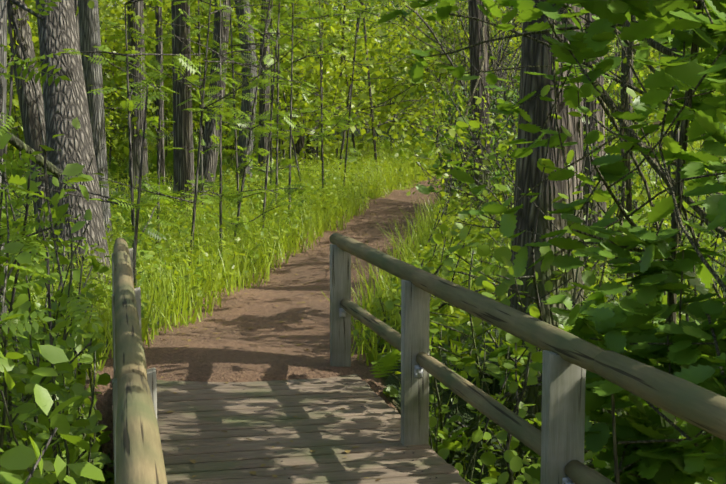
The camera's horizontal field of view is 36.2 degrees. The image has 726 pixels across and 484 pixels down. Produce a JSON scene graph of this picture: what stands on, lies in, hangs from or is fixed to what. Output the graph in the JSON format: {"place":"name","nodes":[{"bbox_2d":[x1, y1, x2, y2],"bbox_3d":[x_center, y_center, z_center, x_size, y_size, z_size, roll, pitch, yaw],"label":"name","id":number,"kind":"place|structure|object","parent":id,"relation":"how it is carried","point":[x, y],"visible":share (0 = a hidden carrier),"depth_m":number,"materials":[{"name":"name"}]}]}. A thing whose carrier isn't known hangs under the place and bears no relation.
{"place":"outdoors","nodes":[
{"label":"outdoors","id":0,"kind":"place"},
{"bbox_2d":[6,128,725,483],"bbox_3d":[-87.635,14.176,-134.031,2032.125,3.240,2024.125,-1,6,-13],"label":"ground","id":1,"kind":"structure","parent":0,"point":[272,312],"depth_m":9.66,"materials":[{"name":"brown soil"}]},
{"bbox_2d":[0,0,7,345],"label":"tree","id":2,"kind":"object","parent":1,"relation":"on","point":[3,58],"visible":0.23,"depth_m":7.89,"materials":[{"name":"grey plant"}]},
{"bbox_2d":[7,0,50,267],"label":"tree trunk","id":3,"kind":"object","parent":1,"relation":"on","point":[29,116],"visible":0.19,"depth_m":12.63,"materials":[{"name":"grey plant"}]},
{"bbox_2d":[36,0,111,303],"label":"tree","id":4,"kind":"object","parent":1,"relation":"on","point":[65,103],"visible":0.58,"depth_m":10.90,"materials":[{"name":"grey plant"}]},
{"bbox_2d":[9,133,61,177],"bbox_3d":[-3.283,-0.986,9.931,0.100,0.880,1.420,4,7,35],"label":"fallen limb","id":5,"kind":"object","parent":4,"relation":"attached to","point":[17,143],"visible":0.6,"depth_m":10.28,"materials":[{"name":"wood"}]},
{"bbox_2d":[74,0,79,45],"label":"tree","id":6,"kind":"object","parent":1,"relation":"on","point":[77,15],"visible":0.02,"depth_m":16.05,"materials":[{"name":"green plant"}]},
{"bbox_2d":[78,0,112,251],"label":"tree","id":7,"kind":"object","parent":1,"relation":"on","point":[89,26],"visible":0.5,"depth_m":13.80,"materials":[{"name":"grey plant"}]},
{"bbox_2d":[127,0,148,198],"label":"tree","id":8,"kind":"object","parent":1,"relation":"on","point":[139,121],"visible":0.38,"depth_m":21.21,"materials":[{"name":"brown plant"}]},
{"bbox_2d":[155,0,165,184],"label":"tree","id":9,"kind":"object","parent":1,"relation":"on","point":[162,150],"visible":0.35,"depth_m":21.87,"materials":[{"name":"brown plant"}]},
{"bbox_2d":[171,0,197,227],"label":"tree","id":10,"kind":"object","parent":1,"relation":"on","point":[183,165],"visible":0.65,"depth_m":16.99,"materials":[{"name":"brown plant"}]},
{"bbox_2d":[196,0,229,209],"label":"tree","id":11,"kind":"object","parent":1,"relation":"on","point":[210,158],"visible":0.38,"depth_m":18.30,"materials":[{"name":"brown plant"}]},
{"bbox_2d":[235,0,256,190],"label":"tree trunk","id":12,"kind":"object","parent":1,"relation":"on","point":[246,105],"visible":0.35,"depth_m":21.54,"materials":[{"name":"brown plant"}]},
{"bbox_2d":[258,0,269,180],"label":"tree trunk","id":13,"kind":"object","parent":1,"relation":"on","point":[263,141],"visible":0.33,"depth_m":23.59,"materials":[{"name":"brown plant"}]},
{"bbox_2d":[112,374,471,483],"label":"bridge deck","id":14,"kind":"structure","parent":1,"relation":"on","point":[322,424],"depth_m":6.52,"materials":[{"name":"wood"}]},
{"bbox_2d":[240,383,437,478],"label":"deck nails","id":15,"kind":"object","parent":14,"relation":"in","point":[379,424],"visible":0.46,"depth_m":6.62,"materials":[{"name":"grey metal"}]},
{"bbox_2d":[161,177,435,480],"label":"fallen leaves","id":16,"kind":"object","parent":1,"relation":"on","point":[251,472],"visible":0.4,"depth_m":7.60,"materials":[{"name":"brown plant"}]},
{"bbox_2d":[293,0,304,166],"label":"tree","id":17,"kind":"object","parent":1,"relation":"on","point":[300,141],"visible":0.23,"depth_m":29.66,"materials":[{"name":"brown plant"}]},
{"bbox_2d":[112,244,585,483],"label":"railing posts","id":18,"kind":"object","parent":1,"relation":"on","point":[563,414],"visible":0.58,"depth_m":6.25,"materials":[{"name":"grey wood"}]},
{"bbox_2d":[113,233,725,483],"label":"handrails","id":19,"kind":"object","parent":18,"relation":"attached to","point":[139,457],"visible":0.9,"depth_m":4.09,"materials":[{"name":"wood"}]},
{"bbox_2d":[339,308,575,483],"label":"bolts","id":20,"kind":"object","parent":18,"relation":"attached to","point":[418,370],"visible":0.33,"depth_m":6.29,"materials":[{"name":"silver metal"}]},
{"bbox_2d":[6,132,704,451],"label":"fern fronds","id":21,"kind":"object","parent":1,"relation":"on","point":[390,359],"visible":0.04,"depth_m":22.60,"materials":[{"name":"green plant"}]},
{"bbox_2d":[0,0,724,328],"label":"sapling stems","id":22,"kind":"object","parent":1,"relation":"on","point":[8,5],"visible":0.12,"depth_m":15.44,"materials":[{"name":"brown plant"}]},
{"bbox_2d":[0,0,394,423],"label":"sapling leaves","id":23,"kind":"object","parent":22,"relation":"attached to","point":[13,225],"visible":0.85,"depth_m":12.89,"materials":[{"name":"green plant"}]},
{"bbox_2d":[0,0,725,483],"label":"shrub leaves","id":24,"kind":"object","parent":1,"relation":"on","point":[16,462],"visible":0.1,"depth_m":6.17,"materials":[{"name":"green plant"}]},
{"bbox_2d":[0,131,725,483],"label":"grass","id":25,"kind":"structure","parent":1,"relation":"on","point":[158,301],"depth_m":13.12,"materials":[{"name":"green plant"}]},
{"bbox_2d":[0,0,725,483],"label":"shrub stems","id":26,"kind":"object","parent":1,"relation":"on","point":[498,54],"visible":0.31,"depth_m":7.55,"materials":[{"name":"brown plant"}]},
{"bbox_2d":[6,0,725,480],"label":"background foliage","id":27,"kind":"object","parent":1,"relation":"on","point":[306,72],"visible":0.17,"depth_m":24.95,"materials":[{"name":"green plant"}]},
{"bbox_2d":[468,0,495,230],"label":"tree trunk","id":28,"kind":"object","parent":1,"relation":"on","point":[474,29],"visible":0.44,"depth_m":16.61,"materials":[{"name":"brown plant"}]},
{"bbox_2d":[279,0,725,226],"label":"bush foliage","id":29,"kind":"object","parent":1,"relation":"on","point":[515,98],"visible":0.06,"depth_m":18.37,"materials":[{"name":"green plant"}]},
{"bbox_2d":[305,1,705,165],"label":"tree trunks","id":30,"kind":"object","parent":1,"relation":"on","point":[317,127],"depth_m":33.09,"materials":[{"name":"brown plant"}]},
{"bbox_2d":[355,3,714,483],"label":"shrub leaves","id":31,"kind":"object","parent":1,"relation":"on","point":[503,255],"visible":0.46,"depth_m":6.94,"materials":[{"name":"green plant"}]},
{"bbox_2d":[502,0,584,430],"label":"tree","id":32,"kind":"object","parent":1,"relation":"on","point":[529,172],"visible":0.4,"depth_m":8.10,"materials":[{"name":"brown plant"}]},
{"bbox_2d":[377,0,725,483],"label":"leaves","id":33,"kind":"object","parent":1,"relation":"on","point":[620,327],"visible":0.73,"depth_m":4.63,"materials":[{"name":"green plant"}]},
{"bbox_2d":[401,0,725,483],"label":"tree branches","id":34,"kind":"object","parent":1,"relation":"on","point":[675,188],"visible":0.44,"depth_m":5.84,"materials":[{"name":"brown plant"}]},
{"bbox_2d":[583,13,610,284],"bbox_3d":[3.004,-8.887,10.962,11.980,19.368,8.929,-1,6,-13],"label":"tree trunk","id":35,"kind":"object","parent":1,"relation":"on","point":[591,106],"visible":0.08,"depth_m":12.07,"materials":[{"name":"brown plant"}]},
{"bbox_2d":[618,46,632,235],"bbox_3d":[3.059,-7.198,11.843,6.928,15.544,5.263,-2,6,-22],"label":"tree","id":36,"kind":"object","parent":1,"relation":"on","point":[630,97],"visible":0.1,"depth_m":13.45,"materials":[{"name":"brown plant"}]},
{"bbox_2d":[671,29,680,246],"bbox_3d":[4.480,-6.918,15.379,9.630,14.462,7.532,-1,6,-13],"label":"tree trunk","id":37,"kind":"object","parent":1,"relation":"on","point":[677,138],"visible":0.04,"depth_m":14.33,"materials":[{"name":"brown plant"}]},
{"bbox_2d":[101,0,659,129],"label":"sky","id":38,"kind":"structure","parent":0,"point":[658,122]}
]}

